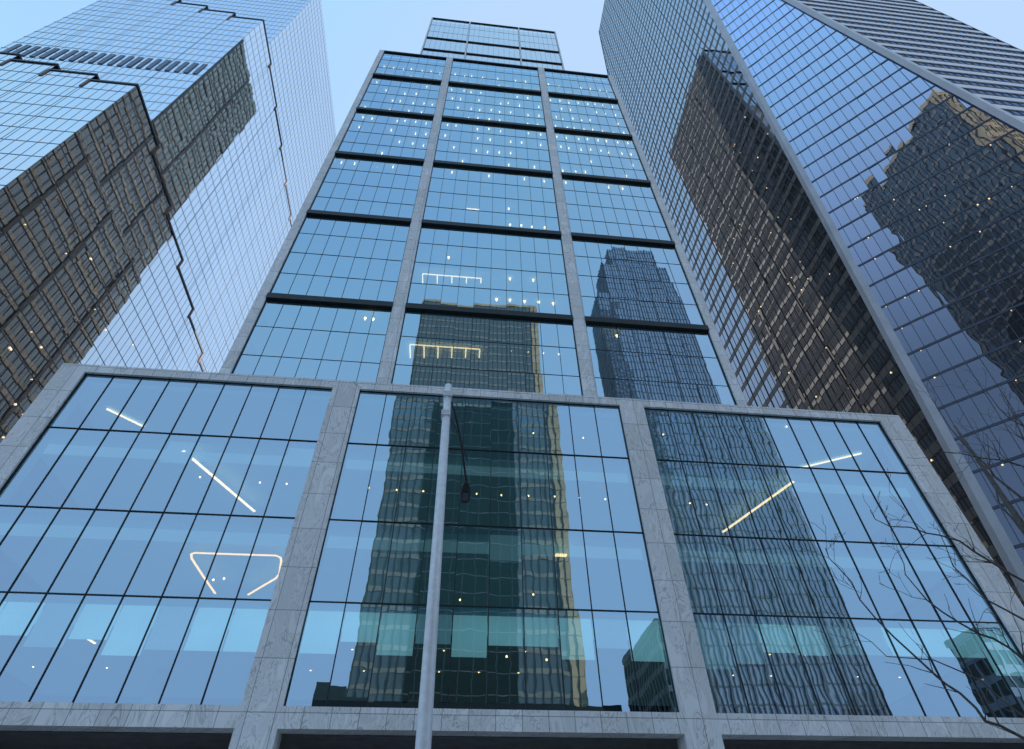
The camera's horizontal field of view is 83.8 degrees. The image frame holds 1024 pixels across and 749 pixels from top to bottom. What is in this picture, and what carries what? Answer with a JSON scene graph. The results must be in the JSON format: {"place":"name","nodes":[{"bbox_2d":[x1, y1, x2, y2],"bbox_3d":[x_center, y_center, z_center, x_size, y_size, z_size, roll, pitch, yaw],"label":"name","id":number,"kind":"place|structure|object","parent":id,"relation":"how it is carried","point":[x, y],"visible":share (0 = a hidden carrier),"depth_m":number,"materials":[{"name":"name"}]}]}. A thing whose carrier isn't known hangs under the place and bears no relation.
{"place":"outdoors","nodes":[
{"label":"outdoors","id":0,"kind":"place"},
{"bbox_2d":[0,0,336,442],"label":"glass skyscraper","id":1,"kind":"structure","parent":0,"point":[161,162],"depth_m":118.71,"materials":[{"name":"blue glass"}]},
{"bbox_2d":[0,0,1023,135],"label":"sky","id":2,"kind":"structure","parent":0,"point":[356,31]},
{"bbox_3d":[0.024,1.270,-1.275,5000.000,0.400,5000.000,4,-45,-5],"label":"ground","id":3,"kind":"structure","parent":0,"visible":0},
{"bbox_2d":[0,17,1023,748],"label":"office tower","id":4,"kind":"structure","parent":3,"relation":"on","point":[234,551],"depth_m":34.69,"materials":[{"name":"grey stone"}]},
{"bbox_2d":[0,591,270,704],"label":"window","id":5,"kind":"structure","parent":4,"relation":"in","point":[55,647],"depth_m":27.26,"materials":[{"name":"blue glass"}]},
{"bbox_2d":[0,505,294,599],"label":"window","id":6,"kind":"structure","parent":4,"relation":"in","point":[43,549],"depth_m":30.58,"materials":[{"name":"blue glass"}]},
{"bbox_2d":[0,426,316,517],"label":"window","id":7,"kind":"structure","parent":4,"relation":"in","point":[65,467],"depth_m":34.09,"materials":[{"name":"blue glass"}]},
{"bbox_2d":[47,373,331,440],"bbox_3d":[-20.756,2.152,37.858,16.494,4.654,0.160,4,-45,-5],"label":"window","id":8,"kind":"structure","parent":4,"relation":"in","point":[106,402],"depth_m":37.79,"materials":[{"name":"blue glass"}]},
{"bbox_2d":[231,299,391,382],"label":"window","id":9,"kind":"structure","parent":4,"relation":"in","point":[287,338],"depth_m":59.22,"materials":[{"name":"blue glass"}]},
{"bbox_2d":[270,215,409,302],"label":"window","id":10,"kind":"structure","parent":4,"relation":"in","point":[328,256],"depth_m":69.98,"materials":[{"name":"blue glass"}]},
{"bbox_2d":[310,155,423,217],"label":"window","id":11,"kind":"structure","parent":4,"relation":"in","point":[358,185],"depth_m":83.27,"materials":[{"name":"blue glass"}]},
{"bbox_2d":[338,110,433,158],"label":"window","id":12,"kind":"structure","parent":4,"relation":"in","point":[367,132],"depth_m":96.52,"materials":[{"name":"blue glass"}]},
{"bbox_2d":[358,76,440,113],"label":"window","id":13,"kind":"structure","parent":4,"relation":"in","point":[387,93],"depth_m":109.75,"materials":[{"name":"blue glass"}]},
{"bbox_2d":[374,52,445,79],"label":"window","id":14,"kind":"structure","parent":4,"relation":"in","point":[390,63],"depth_m":122.17,"materials":[{"name":"blue glass"}]},
{"bbox_2d":[422,49,464,58],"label":"window","id":15,"kind":"structure","parent":4,"relation":"in","point":[425,52],"depth_m":202.55,"materials":[{"name":"blue glass"}]},
{"bbox_2d":[423,38,465,51],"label":"window","id":16,"kind":"structure","parent":4,"relation":"in","point":[432,43],"depth_m":210.24,"materials":[{"name":"blue glass"}]},
{"bbox_2d":[427,19,468,40],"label":"window","id":17,"kind":"structure","parent":4,"relation":"in","point":[439,28],"depth_m":224.53,"materials":[{"name":"blue glass"}]},
{"bbox_2d":[284,601,678,711],"bbox_3d":[-1.214,14.146,28.707,18.694,4.924,0.160,4,-45,-5],"label":"window","id":18,"kind":"structure","parent":4,"relation":"in","point":[349,654],"depth_m":28.59,"materials":[{"name":"blue glass"}]},
{"bbox_2d":[309,519,658,611],"bbox_3d":[-1.278,10.709,32.157,18.694,4.804,0.160,4,-45,-5],"label":"window","id":19,"kind":"structure","parent":4,"relation":"in","point":[360,561],"depth_m":32.06,"materials":[{"name":"blue glass"}]},
{"bbox_2d":[329,442,643,532],"bbox_3d":[-1.347,7.035,35.843,18.694,5.594,0.160,4,-45,-5],"label":"window","id":20,"kind":"structure","parent":4,"relation":"in","point":[377,482],"depth_m":35.73,"materials":[{"name":"blue glass"}]},
{"bbox_2d":[391,310,582,395],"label":"window","id":21,"kind":"structure","parent":4,"relation":"in","point":[439,349],"depth_m":60.74,"materials":[{"name":"blue glass"}]},
{"bbox_2d":[348,390,628,457],"bbox_3d":[-1.415,3.414,39.477,18.694,4.654,0.160,4,-45,-5],"label":"window","id":22,"kind":"structure","parent":4,"relation":"in","point":[384,418],"depth_m":39.43,"materials":[{"name":"blue glass"}]},
{"bbox_2d":[407,225,571,314],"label":"window","id":23,"kind":"structure","parent":4,"relation":"in","point":[460,267],"depth_m":71.50,"materials":[{"name":"blue glass"}]},
{"bbox_2d":[423,164,559,230],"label":"window","id":24,"kind":"structure","parent":4,"relation":"in","point":[455,194],"depth_m":84.79,"materials":[{"name":"blue glass"}]},
{"bbox_2d":[434,119,551,170],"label":"window","id":25,"kind":"structure","parent":4,"relation":"in","point":[458,141],"depth_m":98.02,"materials":[{"name":"blue glass"}]},
{"bbox_2d":[466,42,519,57],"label":"window","id":26,"kind":"structure","parent":4,"relation":"in","point":[477,48],"depth_m":211.75,"materials":[{"name":"blue glass"}]},
{"bbox_2d":[466,54,520,64],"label":"window","id":27,"kind":"structure","parent":4,"relation":"in","point":[468,56],"depth_m":204.04,"materials":[{"name":"blue glass"}]},
{"bbox_2d":[468,23,518,46],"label":"window","id":28,"kind":"structure","parent":4,"relation":"in","point":[482,33],"depth_m":226.02,"materials":[{"name":"blue glass"}]},
{"bbox_2d":[442,84,545,125],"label":"window","id":29,"kind":"structure","parent":4,"relation":"in","point":[460,101],"depth_m":111.26,"materials":[{"name":"blue glass"}]},
{"bbox_2d":[449,60,540,89],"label":"window","id":30,"kind":"structure","parent":4,"relation":"in","point":[461,71],"depth_m":123.64,"materials":[{"name":"blue glass"}]},
{"bbox_2d":[519,29,558,50],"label":"window","id":31,"kind":"structure","parent":4,"relation":"in","point":[535,39],"depth_m":227.51,"materials":[{"name":"blue glass"}]},
{"bbox_2d":[521,48,561,62],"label":"window","id":32,"kind":"structure","parent":4,"relation":"in","point":[530,54],"depth_m":213.21,"materials":[{"name":"blue glass"}]},
{"bbox_2d":[522,60,562,69],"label":"window","id":33,"kind":"structure","parent":4,"relation":"in","point":[524,63],"depth_m":205.54,"materials":[{"name":"blue glass"}]},
{"bbox_2d":[544,70,615,98],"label":"window","id":34,"kind":"structure","parent":4,"relation":"in","point":[557,81],"depth_m":125.19,"materials":[{"name":"blue glass"}]},
{"bbox_2d":[548,95,629,133],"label":"window","id":35,"kind":"structure","parent":4,"relation":"in","point":[567,112],"depth_m":112.79,"materials":[{"name":"blue glass"}]},
{"bbox_2d":[554,131,647,179],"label":"window","id":36,"kind":"structure","parent":4,"relation":"in","point":[580,153],"depth_m":99.56,"materials":[{"name":"blue glass"}]},
{"bbox_2d":[562,177,671,240],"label":"window","id":37,"kind":"structure","parent":4,"relation":"in","point":[600,207],"depth_m":86.33,"materials":[{"name":"blue glass"}]},
{"bbox_2d":[572,238,704,324],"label":"window","id":38,"kind":"structure","parent":4,"relation":"in","point":[621,280],"depth_m":73.06,"materials":[{"name":"blue glass"}]},
{"bbox_2d":[586,323,736,404],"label":"window","id":39,"kind":"structure","parent":4,"relation":"in","point":[630,362],"depth_m":62.27,"materials":[{"name":"blue glass"}]},
{"bbox_2d":[644,408,909,472],"bbox_3d":[18.871,4.738,41.175,18.494,4.654,0.160,4,-45,-5],"label":"window","id":40,"kind":"structure","parent":4,"relation":"in","point":[681,435],"depth_m":41.13,"materials":[{"name":"blue glass"}]},
{"bbox_2d":[656,459,954,545],"bbox_3d":[18.939,8.359,37.541,18.494,5.594,0.160,4,-45,-5],"label":"window","id":41,"kind":"structure","parent":4,"relation":"in","point":[703,498],"depth_m":37.44,"materials":[{"name":"blue glass"}]},
{"bbox_2d":[674,534,1001,622],"bbox_3d":[19.008,12.033,33.855,18.494,4.804,0.160,4,-45,-5],"label":"window","id":42,"kind":"structure","parent":4,"relation":"in","point":[723,574],"depth_m":33.74,"materials":[{"name":"blue glass"}]},
{"bbox_2d":[693,613,1023,717],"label":"window","id":43,"kind":"structure","parent":4,"relation":"in","point":[755,664],"depth_m":30.31,"materials":[{"name":"blue glass"}]},
{"bbox_2d":[599,0,1023,605],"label":"faceted skyscraper","id":44,"kind":"structure","parent":3,"relation":"on","point":[841,186],"depth_m":101.60,"materials":[{"name":"blue glass"}]},
{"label":"pavement","id":45,"kind":"structure","parent":0,"visible":0},
{"bbox_2d":[415,383,470,748],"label":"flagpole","id":46,"kind":"object","parent":45,"relation":"on","point":[425,717],"visible":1,"depth_m":8.47,"materials":[{"name":"metal"}]},
{"bbox_2d":[797,362,1023,739],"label":"bare tree","id":47,"kind":"object","parent":45,"relation":"on","point":[1017,519],"visible":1,"depth_m":9.40,"materials":[{"name":"brown plant"}]}
]}

